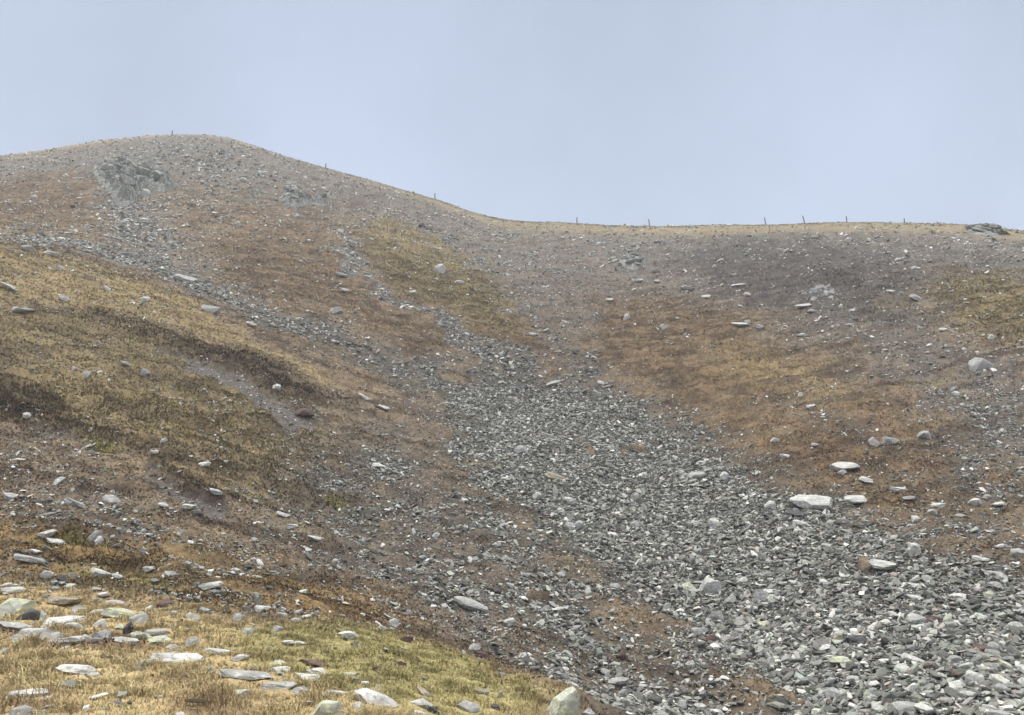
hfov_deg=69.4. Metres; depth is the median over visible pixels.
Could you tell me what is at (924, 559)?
stone
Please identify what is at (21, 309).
rock slab
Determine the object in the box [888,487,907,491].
rock slab
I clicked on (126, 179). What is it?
rock outcrop
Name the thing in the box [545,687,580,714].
boulder
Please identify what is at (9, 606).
boulder
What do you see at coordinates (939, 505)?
rock slab
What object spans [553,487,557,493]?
stone
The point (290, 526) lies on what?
rock slab
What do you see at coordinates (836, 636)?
boulder
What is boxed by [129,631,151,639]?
rock slab
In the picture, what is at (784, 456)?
boulder
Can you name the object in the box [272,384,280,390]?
boulder
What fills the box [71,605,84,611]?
boulder
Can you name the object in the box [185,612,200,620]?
boulder
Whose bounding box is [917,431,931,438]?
boulder
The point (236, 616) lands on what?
boulder
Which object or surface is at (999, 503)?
stone
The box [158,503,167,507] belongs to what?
stone
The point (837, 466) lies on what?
rock slab
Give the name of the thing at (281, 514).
rock slab
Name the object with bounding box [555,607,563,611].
stone
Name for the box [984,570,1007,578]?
rock slab
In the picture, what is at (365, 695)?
rock slab
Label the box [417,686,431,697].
rock slab
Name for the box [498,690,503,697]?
stone
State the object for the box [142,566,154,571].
rock slab
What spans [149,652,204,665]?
rock slab
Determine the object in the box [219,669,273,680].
rock slab
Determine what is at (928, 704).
boulder
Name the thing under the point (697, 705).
stone
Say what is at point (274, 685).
rock slab
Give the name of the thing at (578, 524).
boulder
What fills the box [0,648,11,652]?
stone
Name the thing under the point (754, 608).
rock slab
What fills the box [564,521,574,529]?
boulder
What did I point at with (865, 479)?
rock slab
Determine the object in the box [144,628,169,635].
rock slab
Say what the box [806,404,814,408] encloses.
stone
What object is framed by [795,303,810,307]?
rock slab
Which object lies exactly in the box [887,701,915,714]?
boulder
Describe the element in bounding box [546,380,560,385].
rock slab
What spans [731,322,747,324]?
rock slab
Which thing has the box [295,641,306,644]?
rock slab
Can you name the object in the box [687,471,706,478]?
rock slab
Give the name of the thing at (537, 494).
boulder
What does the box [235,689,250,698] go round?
boulder
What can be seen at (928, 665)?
boulder
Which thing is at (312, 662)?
rock slab
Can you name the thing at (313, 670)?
rock slab
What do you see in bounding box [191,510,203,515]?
boulder
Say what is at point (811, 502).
boulder
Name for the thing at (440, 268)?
boulder
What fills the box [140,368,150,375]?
boulder
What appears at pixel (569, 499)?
rock slab
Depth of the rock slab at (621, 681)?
23.79 m
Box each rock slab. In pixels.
[0,282,17,290]
[0,582,15,587]
[0,621,34,630]
[1,587,25,593]
[6,688,49,698]
[11,306,35,311]
[14,553,45,565]
[34,555,48,564]
[35,529,56,537]
[41,615,85,626]
[43,250,59,255]
[45,537,64,544]
[45,596,81,605]
[47,636,85,643]
[54,664,97,675]
[57,294,71,300]
[63,497,85,508]
[91,567,110,576]
[100,607,136,619]
[102,600,125,604]
[112,637,140,644]
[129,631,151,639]
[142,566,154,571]
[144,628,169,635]
[147,635,173,644]
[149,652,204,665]
[165,611,177,614]
[173,274,197,281]
[182,504,195,509]
[198,581,223,589]
[203,648,233,654]
[209,488,222,494]
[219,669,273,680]
[231,654,248,660]
[241,628,255,633]
[255,605,270,612]
[258,681,297,689]
[268,666,290,671]
[276,511,289,516]
[282,640,294,644]
[286,524,298,529]
[290,618,301,622]
[293,673,319,680]
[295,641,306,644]
[298,659,326,665]
[306,668,329,675]
[308,535,323,540]
[320,690,347,695]
[336,272,346,276]
[337,631,357,639]
[353,688,398,707]
[359,393,370,400]
[372,462,386,467]
[375,405,389,409]
[401,635,413,642]
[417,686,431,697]
[454,596,487,611]
[475,688,489,694]
[503,618,515,625]
[545,471,565,479]
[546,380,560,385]
[563,497,577,502]
[590,690,600,697]
[608,677,628,685]
[631,279,642,281]
[680,285,692,290]
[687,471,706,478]
[702,466,712,471]
[710,709,722,714]
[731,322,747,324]
[744,605,757,610]
[758,621,769,625]
[762,589,779,593]
[781,622,793,627]
[787,510,810,515]
[792,520,805,525]
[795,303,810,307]
[819,578,827,584]
[829,462,859,470]
[829,656,851,664]
[843,634,867,643]
[844,495,866,503]
[859,476,872,482]
[868,559,895,568]
[871,705,885,711]
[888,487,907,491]
[900,582,917,587]
[900,653,924,663]
[909,294,921,300]
[930,503,945,507]
[949,593,965,598]
[956,690,979,698]
[971,555,990,561]
[972,643,988,650]
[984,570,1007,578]
[986,581,1002,589]
[995,544,1010,548]
[995,660,1012,668]
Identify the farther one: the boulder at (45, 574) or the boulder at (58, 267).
the boulder at (58, 267)
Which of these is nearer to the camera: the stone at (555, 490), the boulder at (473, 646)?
the boulder at (473, 646)
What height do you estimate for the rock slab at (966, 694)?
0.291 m
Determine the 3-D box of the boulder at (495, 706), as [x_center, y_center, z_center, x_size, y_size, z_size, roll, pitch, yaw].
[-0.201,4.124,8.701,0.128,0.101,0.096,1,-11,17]
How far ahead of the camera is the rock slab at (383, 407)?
62.15 m
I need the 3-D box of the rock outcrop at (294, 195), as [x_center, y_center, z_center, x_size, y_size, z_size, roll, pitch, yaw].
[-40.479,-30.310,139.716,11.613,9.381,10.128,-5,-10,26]
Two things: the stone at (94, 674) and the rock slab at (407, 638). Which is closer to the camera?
the stone at (94, 674)
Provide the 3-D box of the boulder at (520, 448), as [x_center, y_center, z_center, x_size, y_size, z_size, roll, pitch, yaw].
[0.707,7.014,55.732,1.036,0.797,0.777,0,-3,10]
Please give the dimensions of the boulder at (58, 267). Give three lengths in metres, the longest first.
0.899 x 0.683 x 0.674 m
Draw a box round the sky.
[0,0,1023,230]
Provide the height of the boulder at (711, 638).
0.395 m
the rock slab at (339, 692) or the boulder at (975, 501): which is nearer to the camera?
the rock slab at (339, 692)
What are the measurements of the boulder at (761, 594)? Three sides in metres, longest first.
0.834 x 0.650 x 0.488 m
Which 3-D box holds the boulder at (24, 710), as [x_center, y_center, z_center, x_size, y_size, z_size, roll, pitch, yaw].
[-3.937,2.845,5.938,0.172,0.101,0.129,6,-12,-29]
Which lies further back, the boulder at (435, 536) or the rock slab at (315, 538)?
the boulder at (435, 536)
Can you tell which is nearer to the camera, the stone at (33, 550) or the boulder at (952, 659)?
the stone at (33, 550)
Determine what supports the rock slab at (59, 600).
on the hillside
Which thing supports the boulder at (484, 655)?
on the hillside
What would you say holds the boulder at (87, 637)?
on the hillside
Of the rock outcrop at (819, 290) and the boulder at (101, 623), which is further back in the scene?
the rock outcrop at (819, 290)
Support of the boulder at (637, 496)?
on the hillside
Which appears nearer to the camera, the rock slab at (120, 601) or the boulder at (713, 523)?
the rock slab at (120, 601)
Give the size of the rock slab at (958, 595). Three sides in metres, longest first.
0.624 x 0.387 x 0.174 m
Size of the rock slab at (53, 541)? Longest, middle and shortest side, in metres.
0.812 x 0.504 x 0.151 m
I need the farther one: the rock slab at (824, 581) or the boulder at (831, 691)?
the rock slab at (824, 581)
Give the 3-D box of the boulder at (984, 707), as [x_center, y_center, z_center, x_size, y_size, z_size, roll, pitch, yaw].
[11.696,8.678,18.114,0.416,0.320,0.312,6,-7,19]
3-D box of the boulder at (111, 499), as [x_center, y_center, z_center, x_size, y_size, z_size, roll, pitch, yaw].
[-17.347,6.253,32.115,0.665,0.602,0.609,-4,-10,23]
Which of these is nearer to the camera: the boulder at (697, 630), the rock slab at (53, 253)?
the boulder at (697, 630)
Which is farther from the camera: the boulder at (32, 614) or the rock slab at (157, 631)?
the boulder at (32, 614)
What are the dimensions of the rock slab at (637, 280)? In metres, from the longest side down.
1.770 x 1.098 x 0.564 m
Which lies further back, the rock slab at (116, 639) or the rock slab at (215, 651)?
the rock slab at (116, 639)
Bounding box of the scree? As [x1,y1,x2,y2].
[0,134,1023,714]
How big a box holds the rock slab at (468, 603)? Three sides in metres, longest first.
1.376 x 0.853 x 0.338 m
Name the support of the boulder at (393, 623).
on the hillside
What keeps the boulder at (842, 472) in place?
on the hillside
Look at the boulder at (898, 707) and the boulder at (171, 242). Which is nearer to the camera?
the boulder at (898, 707)
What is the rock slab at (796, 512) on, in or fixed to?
on the hillside
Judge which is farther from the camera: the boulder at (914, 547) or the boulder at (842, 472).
the boulder at (842, 472)
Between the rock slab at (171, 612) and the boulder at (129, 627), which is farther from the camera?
the rock slab at (171, 612)
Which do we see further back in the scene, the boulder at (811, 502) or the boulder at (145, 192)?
the boulder at (145, 192)
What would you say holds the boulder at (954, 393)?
on the hillside
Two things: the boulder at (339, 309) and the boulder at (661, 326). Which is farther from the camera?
the boulder at (661, 326)
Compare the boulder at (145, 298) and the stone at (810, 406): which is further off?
the boulder at (145, 298)
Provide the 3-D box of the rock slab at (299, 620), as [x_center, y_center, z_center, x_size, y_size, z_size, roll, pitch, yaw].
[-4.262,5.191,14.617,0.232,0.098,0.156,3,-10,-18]
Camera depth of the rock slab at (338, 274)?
102.78 m
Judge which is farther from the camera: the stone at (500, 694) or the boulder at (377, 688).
the stone at (500, 694)
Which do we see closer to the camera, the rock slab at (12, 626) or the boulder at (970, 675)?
the rock slab at (12, 626)
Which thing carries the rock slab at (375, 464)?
on the hillside
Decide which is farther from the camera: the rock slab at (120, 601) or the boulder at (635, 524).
the boulder at (635, 524)
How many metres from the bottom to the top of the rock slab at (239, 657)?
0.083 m
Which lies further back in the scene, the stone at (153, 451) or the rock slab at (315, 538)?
the stone at (153, 451)
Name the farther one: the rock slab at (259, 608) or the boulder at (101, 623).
the rock slab at (259, 608)
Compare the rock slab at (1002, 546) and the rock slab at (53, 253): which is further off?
the rock slab at (53, 253)
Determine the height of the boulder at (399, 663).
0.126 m
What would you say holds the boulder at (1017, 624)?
on the hillside
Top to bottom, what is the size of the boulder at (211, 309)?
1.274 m
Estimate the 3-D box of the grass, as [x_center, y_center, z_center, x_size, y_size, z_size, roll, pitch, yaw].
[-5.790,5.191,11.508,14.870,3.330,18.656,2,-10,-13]
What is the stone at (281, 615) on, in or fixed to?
on the hillside
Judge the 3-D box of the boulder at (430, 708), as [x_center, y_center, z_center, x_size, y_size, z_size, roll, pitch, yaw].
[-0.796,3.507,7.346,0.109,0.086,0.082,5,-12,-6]
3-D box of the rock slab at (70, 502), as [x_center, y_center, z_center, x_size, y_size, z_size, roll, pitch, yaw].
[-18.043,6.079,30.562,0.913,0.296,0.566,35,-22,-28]
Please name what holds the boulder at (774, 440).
on the hillside
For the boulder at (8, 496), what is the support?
on the hillside
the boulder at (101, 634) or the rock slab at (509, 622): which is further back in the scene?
the rock slab at (509, 622)
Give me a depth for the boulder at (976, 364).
63.58 m
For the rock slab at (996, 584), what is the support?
on the hillside
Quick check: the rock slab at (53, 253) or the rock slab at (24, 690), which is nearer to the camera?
the rock slab at (24, 690)
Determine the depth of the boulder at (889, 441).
50.45 m
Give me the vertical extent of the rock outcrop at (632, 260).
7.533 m
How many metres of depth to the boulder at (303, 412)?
55.83 m
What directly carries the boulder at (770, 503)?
on the hillside
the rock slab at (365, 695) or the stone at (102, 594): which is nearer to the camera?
the rock slab at (365, 695)
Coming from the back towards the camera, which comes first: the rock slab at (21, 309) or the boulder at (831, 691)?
the rock slab at (21, 309)
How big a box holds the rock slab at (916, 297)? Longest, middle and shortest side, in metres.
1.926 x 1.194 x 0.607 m
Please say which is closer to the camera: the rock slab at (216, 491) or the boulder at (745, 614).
the boulder at (745, 614)
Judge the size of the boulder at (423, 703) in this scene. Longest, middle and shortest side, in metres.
0.241 x 0.181 x 0.132 m
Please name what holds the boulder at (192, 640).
on the hillside
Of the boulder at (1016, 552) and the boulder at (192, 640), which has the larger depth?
the boulder at (1016, 552)
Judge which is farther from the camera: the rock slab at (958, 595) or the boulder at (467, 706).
the rock slab at (958, 595)
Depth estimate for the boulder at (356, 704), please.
6.68 m
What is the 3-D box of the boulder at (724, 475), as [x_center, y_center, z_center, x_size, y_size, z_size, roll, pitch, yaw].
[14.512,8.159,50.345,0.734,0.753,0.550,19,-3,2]
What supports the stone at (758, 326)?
on the hillside
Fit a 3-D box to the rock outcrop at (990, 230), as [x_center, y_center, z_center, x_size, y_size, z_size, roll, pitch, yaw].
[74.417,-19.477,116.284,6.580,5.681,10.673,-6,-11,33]
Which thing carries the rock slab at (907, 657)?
on the hillside
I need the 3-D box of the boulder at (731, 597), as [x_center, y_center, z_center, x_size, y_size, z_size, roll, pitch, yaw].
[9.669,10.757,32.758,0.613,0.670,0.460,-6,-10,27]
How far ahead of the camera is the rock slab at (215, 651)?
9.89 m
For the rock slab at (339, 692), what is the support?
on the hillside
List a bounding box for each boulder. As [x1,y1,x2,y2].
[0,598,34,615]
[2,493,17,500]
[9,628,63,642]
[9,705,32,714]
[16,608,40,620]
[21,244,35,251]
[30,195,38,199]
[39,570,53,578]
[39,609,47,623]
[53,477,65,484]
[56,265,63,269]
[64,622,83,629]
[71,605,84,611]
[82,634,92,642]
[86,530,102,541]
[92,629,111,639]
[93,619,106,628]
[94,536,103,544]
[102,495,120,504]
[115,623,124,629]
[122,621,134,633]
[129,613,149,623]
[138,296,150,301]
[139,189,150,196]
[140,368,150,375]
[156,598,173,608]
[165,644,180,650]
[167,241,176,244]
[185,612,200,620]
[185,637,199,646]
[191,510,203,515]
[201,304,220,313]
[233,613,246,621]
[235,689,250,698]
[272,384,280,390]
[273,625,282,631]
[273,660,285,666]
[292,686,309,694]
[295,408,314,416]
[312,700,345,714]
[330,306,342,312]
[352,701,363,708]
[372,685,383,690]
[378,625,386,630]
[387,618,398,628]
[394,661,406,666]
[410,698,431,708]
[426,706,436,712]
[432,533,439,539]
[433,264,445,273]
[456,700,478,712]
[468,643,480,650]
[475,651,489,658]
[491,704,499,709]
[514,445,527,452]
[532,491,541,499]
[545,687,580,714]
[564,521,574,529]
[574,520,582,528]
[581,707,595,714]
[592,390,600,395]
[610,583,621,587]
[616,650,627,659]
[623,314,629,320]
[630,494,639,498]
[630,521,641,527]
[641,503,646,512]
[659,324,667,328]
[678,700,686,706]
[682,582,695,592]
[691,627,703,636]
[698,577,721,593]
[703,680,715,685]
[706,635,715,641]
[707,518,719,527]
[709,611,724,620]
[720,471,729,479]
[724,593,736,601]
[743,612,751,617]
[754,589,768,602]
[764,500,775,509]
[770,437,779,442]
[780,454,789,458]
[790,494,832,509]
[823,687,842,698]
[832,633,843,639]
[837,469,846,475]
[863,689,871,699]
[868,437,879,446]
[882,436,899,444]
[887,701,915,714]
[907,542,921,553]
[907,612,926,623]
[911,515,920,522]
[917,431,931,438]
[918,701,932,707]
[923,663,936,669]
[925,616,941,622]
[927,509,937,515]
[945,655,961,664]
[951,391,960,396]
[965,670,984,683]
[967,498,980,505]
[968,357,994,370]
[980,704,999,711]
[984,590,993,598]
[986,642,1001,650]
[1005,621,1023,629]
[1010,548,1023,556]
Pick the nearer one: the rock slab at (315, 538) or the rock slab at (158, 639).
the rock slab at (158, 639)
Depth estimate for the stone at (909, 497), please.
40.91 m
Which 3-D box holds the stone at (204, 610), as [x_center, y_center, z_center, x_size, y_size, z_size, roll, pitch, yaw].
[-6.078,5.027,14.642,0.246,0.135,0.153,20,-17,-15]
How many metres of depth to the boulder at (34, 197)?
135.82 m
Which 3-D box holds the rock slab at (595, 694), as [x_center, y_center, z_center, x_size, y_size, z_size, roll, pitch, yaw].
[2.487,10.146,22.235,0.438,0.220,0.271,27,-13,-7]
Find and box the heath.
[0,135,1023,714]
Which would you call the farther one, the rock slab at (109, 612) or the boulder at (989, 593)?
the boulder at (989, 593)
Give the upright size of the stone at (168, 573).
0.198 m
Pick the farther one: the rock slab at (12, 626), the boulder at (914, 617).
the boulder at (914, 617)
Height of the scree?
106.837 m
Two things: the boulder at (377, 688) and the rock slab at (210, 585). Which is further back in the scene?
the rock slab at (210, 585)
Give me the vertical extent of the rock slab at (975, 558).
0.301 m
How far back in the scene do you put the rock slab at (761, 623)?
29.10 m
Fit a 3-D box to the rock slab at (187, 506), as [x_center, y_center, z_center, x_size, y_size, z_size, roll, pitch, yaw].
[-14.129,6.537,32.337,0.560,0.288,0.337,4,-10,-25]
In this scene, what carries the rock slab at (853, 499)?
on the hillside
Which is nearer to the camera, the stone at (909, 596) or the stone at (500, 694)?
the stone at (500, 694)
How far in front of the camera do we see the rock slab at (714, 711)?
21.39 m
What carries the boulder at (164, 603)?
on the hillside
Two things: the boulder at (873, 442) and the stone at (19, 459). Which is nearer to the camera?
the stone at (19, 459)
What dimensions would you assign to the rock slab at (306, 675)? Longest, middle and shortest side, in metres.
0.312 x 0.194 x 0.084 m
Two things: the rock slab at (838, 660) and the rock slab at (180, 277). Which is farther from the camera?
the rock slab at (180, 277)
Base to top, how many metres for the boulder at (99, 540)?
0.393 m
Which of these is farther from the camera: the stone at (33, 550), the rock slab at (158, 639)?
the stone at (33, 550)
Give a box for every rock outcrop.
[93,156,175,206]
[281,181,330,208]
[618,249,644,270]
[809,284,834,300]
[965,222,1009,236]
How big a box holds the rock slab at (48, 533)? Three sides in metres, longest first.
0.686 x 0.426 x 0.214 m
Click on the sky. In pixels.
(607, 112)
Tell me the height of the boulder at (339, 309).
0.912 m
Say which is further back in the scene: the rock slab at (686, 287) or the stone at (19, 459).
the rock slab at (686, 287)
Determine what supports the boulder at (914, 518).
on the hillside
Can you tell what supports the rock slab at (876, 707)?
on the hillside
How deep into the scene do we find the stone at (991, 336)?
71.05 m
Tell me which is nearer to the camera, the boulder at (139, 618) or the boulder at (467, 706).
the boulder at (467, 706)
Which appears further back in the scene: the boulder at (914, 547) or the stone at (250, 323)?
the stone at (250, 323)
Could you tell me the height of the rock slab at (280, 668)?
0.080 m
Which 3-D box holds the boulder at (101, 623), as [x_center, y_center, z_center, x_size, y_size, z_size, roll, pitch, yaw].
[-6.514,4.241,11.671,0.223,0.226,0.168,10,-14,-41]
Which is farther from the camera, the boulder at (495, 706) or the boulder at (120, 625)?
the boulder at (120, 625)
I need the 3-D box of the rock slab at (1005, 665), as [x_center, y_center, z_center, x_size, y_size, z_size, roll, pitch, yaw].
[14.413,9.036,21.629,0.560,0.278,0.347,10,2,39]
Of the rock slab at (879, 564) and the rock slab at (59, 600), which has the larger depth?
the rock slab at (879, 564)
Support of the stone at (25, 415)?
on the hillside
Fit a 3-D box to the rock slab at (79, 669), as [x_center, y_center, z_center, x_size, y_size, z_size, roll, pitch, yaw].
[-4.773,3.454,8.149,0.499,0.152,0.310,23,-20,-24]
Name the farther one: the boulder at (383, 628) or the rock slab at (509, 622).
the rock slab at (509, 622)
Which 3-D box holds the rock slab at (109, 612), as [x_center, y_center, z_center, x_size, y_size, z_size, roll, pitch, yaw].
[-6.788,4.537,12.942,0.767,0.249,0.476,19,-19,-31]
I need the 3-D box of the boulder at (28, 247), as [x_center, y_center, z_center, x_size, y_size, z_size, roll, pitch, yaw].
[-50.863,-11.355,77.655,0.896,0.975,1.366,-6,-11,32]
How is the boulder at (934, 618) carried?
on the hillside
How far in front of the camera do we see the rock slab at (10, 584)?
16.60 m
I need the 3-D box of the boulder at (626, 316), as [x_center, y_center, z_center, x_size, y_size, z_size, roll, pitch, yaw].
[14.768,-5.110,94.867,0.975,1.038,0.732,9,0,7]
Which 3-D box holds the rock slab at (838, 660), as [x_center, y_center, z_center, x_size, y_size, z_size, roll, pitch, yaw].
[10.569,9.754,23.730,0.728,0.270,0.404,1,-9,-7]
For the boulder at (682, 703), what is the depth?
22.24 m
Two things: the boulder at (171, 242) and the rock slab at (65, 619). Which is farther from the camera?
the boulder at (171, 242)
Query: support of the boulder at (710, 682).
on the hillside
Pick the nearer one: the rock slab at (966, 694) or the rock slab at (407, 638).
the rock slab at (407, 638)
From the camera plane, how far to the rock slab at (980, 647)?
23.14 m
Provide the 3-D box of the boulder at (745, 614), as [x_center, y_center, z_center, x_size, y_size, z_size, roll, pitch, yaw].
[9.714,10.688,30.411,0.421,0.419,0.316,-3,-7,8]
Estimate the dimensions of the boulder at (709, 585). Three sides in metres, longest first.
1.157 x 1.015 x 0.761 m
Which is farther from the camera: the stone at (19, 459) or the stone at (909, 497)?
the stone at (909, 497)
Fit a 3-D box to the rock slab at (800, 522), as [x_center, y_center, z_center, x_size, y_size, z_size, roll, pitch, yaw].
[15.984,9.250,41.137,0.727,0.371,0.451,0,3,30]
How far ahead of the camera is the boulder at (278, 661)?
9.13 m
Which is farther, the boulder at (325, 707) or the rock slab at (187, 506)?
the rock slab at (187, 506)
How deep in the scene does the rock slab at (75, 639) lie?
10.12 m
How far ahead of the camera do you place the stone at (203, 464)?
39.58 m
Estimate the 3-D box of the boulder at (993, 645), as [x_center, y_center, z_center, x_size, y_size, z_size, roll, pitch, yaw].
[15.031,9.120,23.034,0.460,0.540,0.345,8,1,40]
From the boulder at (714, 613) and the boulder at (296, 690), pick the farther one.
the boulder at (714, 613)
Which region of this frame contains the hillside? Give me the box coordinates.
[0,134,1023,714]
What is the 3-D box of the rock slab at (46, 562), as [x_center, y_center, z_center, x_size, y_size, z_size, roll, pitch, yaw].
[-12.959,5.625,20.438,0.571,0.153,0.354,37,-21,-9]
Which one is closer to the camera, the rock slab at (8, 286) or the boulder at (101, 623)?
the boulder at (101, 623)
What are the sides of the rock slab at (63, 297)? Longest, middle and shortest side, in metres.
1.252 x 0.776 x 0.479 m
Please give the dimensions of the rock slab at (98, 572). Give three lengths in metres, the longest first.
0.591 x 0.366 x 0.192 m
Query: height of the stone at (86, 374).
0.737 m
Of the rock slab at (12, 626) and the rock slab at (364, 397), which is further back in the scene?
the rock slab at (364, 397)
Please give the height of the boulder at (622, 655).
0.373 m
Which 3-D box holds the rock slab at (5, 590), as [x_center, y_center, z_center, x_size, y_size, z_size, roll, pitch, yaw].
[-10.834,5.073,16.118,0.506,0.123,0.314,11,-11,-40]
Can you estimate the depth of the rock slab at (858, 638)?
25.08 m
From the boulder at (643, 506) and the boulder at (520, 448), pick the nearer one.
the boulder at (643, 506)
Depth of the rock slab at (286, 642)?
11.02 m
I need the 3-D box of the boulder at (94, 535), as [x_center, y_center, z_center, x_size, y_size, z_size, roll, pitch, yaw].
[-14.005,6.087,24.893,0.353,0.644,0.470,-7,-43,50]
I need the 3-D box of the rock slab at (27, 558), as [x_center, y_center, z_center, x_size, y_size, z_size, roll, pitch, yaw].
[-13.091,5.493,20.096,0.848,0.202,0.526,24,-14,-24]
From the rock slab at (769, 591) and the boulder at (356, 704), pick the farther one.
the rock slab at (769, 591)
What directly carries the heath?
on the hillside
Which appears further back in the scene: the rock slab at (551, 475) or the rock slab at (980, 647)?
the rock slab at (551, 475)
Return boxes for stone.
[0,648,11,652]
[12,458,25,461]
[22,412,31,418]
[28,549,41,552]
[82,371,90,377]
[86,672,99,676]
[97,592,108,596]
[111,573,122,578]
[120,361,130,365]
[148,450,158,453]
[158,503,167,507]
[163,571,176,576]
[198,461,210,466]
[199,607,211,613]
[246,321,255,325]
[277,612,287,616]
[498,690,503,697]
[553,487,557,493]
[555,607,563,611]
[694,703,705,708]
[754,324,764,328]
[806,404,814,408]
[903,496,915,499]
[907,594,918,598]
[918,556,927,561]
[988,334,994,338]
[990,502,1004,505]
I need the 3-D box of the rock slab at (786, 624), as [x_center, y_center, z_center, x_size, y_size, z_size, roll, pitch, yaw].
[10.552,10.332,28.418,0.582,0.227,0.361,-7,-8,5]
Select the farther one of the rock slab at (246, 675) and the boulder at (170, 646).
the boulder at (170, 646)
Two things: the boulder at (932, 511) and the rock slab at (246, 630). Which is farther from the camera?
the boulder at (932, 511)
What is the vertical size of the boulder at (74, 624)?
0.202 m
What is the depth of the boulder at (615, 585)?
34.10 m
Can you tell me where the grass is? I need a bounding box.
[0,562,597,714]
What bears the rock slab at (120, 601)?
on the hillside
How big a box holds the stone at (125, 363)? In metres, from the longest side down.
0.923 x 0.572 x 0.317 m
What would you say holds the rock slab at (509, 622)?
on the hillside
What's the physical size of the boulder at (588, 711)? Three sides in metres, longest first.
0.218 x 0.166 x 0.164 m
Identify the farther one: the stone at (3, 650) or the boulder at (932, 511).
the boulder at (932, 511)
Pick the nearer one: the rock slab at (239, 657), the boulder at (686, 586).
the rock slab at (239, 657)
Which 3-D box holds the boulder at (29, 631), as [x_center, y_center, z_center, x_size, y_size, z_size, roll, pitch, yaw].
[-6.615,3.909,10.312,0.543,0.318,0.511,0,-9,-1]
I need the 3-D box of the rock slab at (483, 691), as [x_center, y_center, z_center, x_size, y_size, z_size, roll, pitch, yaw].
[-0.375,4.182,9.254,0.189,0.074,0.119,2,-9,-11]
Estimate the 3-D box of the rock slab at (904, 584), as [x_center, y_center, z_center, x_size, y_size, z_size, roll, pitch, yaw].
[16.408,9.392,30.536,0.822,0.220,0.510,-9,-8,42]
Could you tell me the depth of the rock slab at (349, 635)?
12.44 m
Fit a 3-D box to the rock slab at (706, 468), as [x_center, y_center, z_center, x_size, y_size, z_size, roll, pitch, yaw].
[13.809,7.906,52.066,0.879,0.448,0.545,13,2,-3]
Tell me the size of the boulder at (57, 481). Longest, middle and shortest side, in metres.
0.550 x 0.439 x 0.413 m
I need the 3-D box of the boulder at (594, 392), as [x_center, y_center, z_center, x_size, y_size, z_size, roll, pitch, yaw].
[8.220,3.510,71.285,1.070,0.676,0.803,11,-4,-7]
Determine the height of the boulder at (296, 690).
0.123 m
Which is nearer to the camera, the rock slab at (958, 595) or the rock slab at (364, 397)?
the rock slab at (958, 595)
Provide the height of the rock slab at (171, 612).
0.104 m
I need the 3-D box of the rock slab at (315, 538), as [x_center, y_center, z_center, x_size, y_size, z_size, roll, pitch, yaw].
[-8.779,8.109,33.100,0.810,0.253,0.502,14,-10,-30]
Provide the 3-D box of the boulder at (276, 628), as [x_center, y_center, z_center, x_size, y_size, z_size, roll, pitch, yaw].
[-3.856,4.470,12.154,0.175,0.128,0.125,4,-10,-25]
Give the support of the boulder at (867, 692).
on the hillside
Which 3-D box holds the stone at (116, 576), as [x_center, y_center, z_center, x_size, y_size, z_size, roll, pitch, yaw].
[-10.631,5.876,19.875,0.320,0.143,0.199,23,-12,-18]
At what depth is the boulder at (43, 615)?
12.63 m
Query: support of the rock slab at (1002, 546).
on the hillside

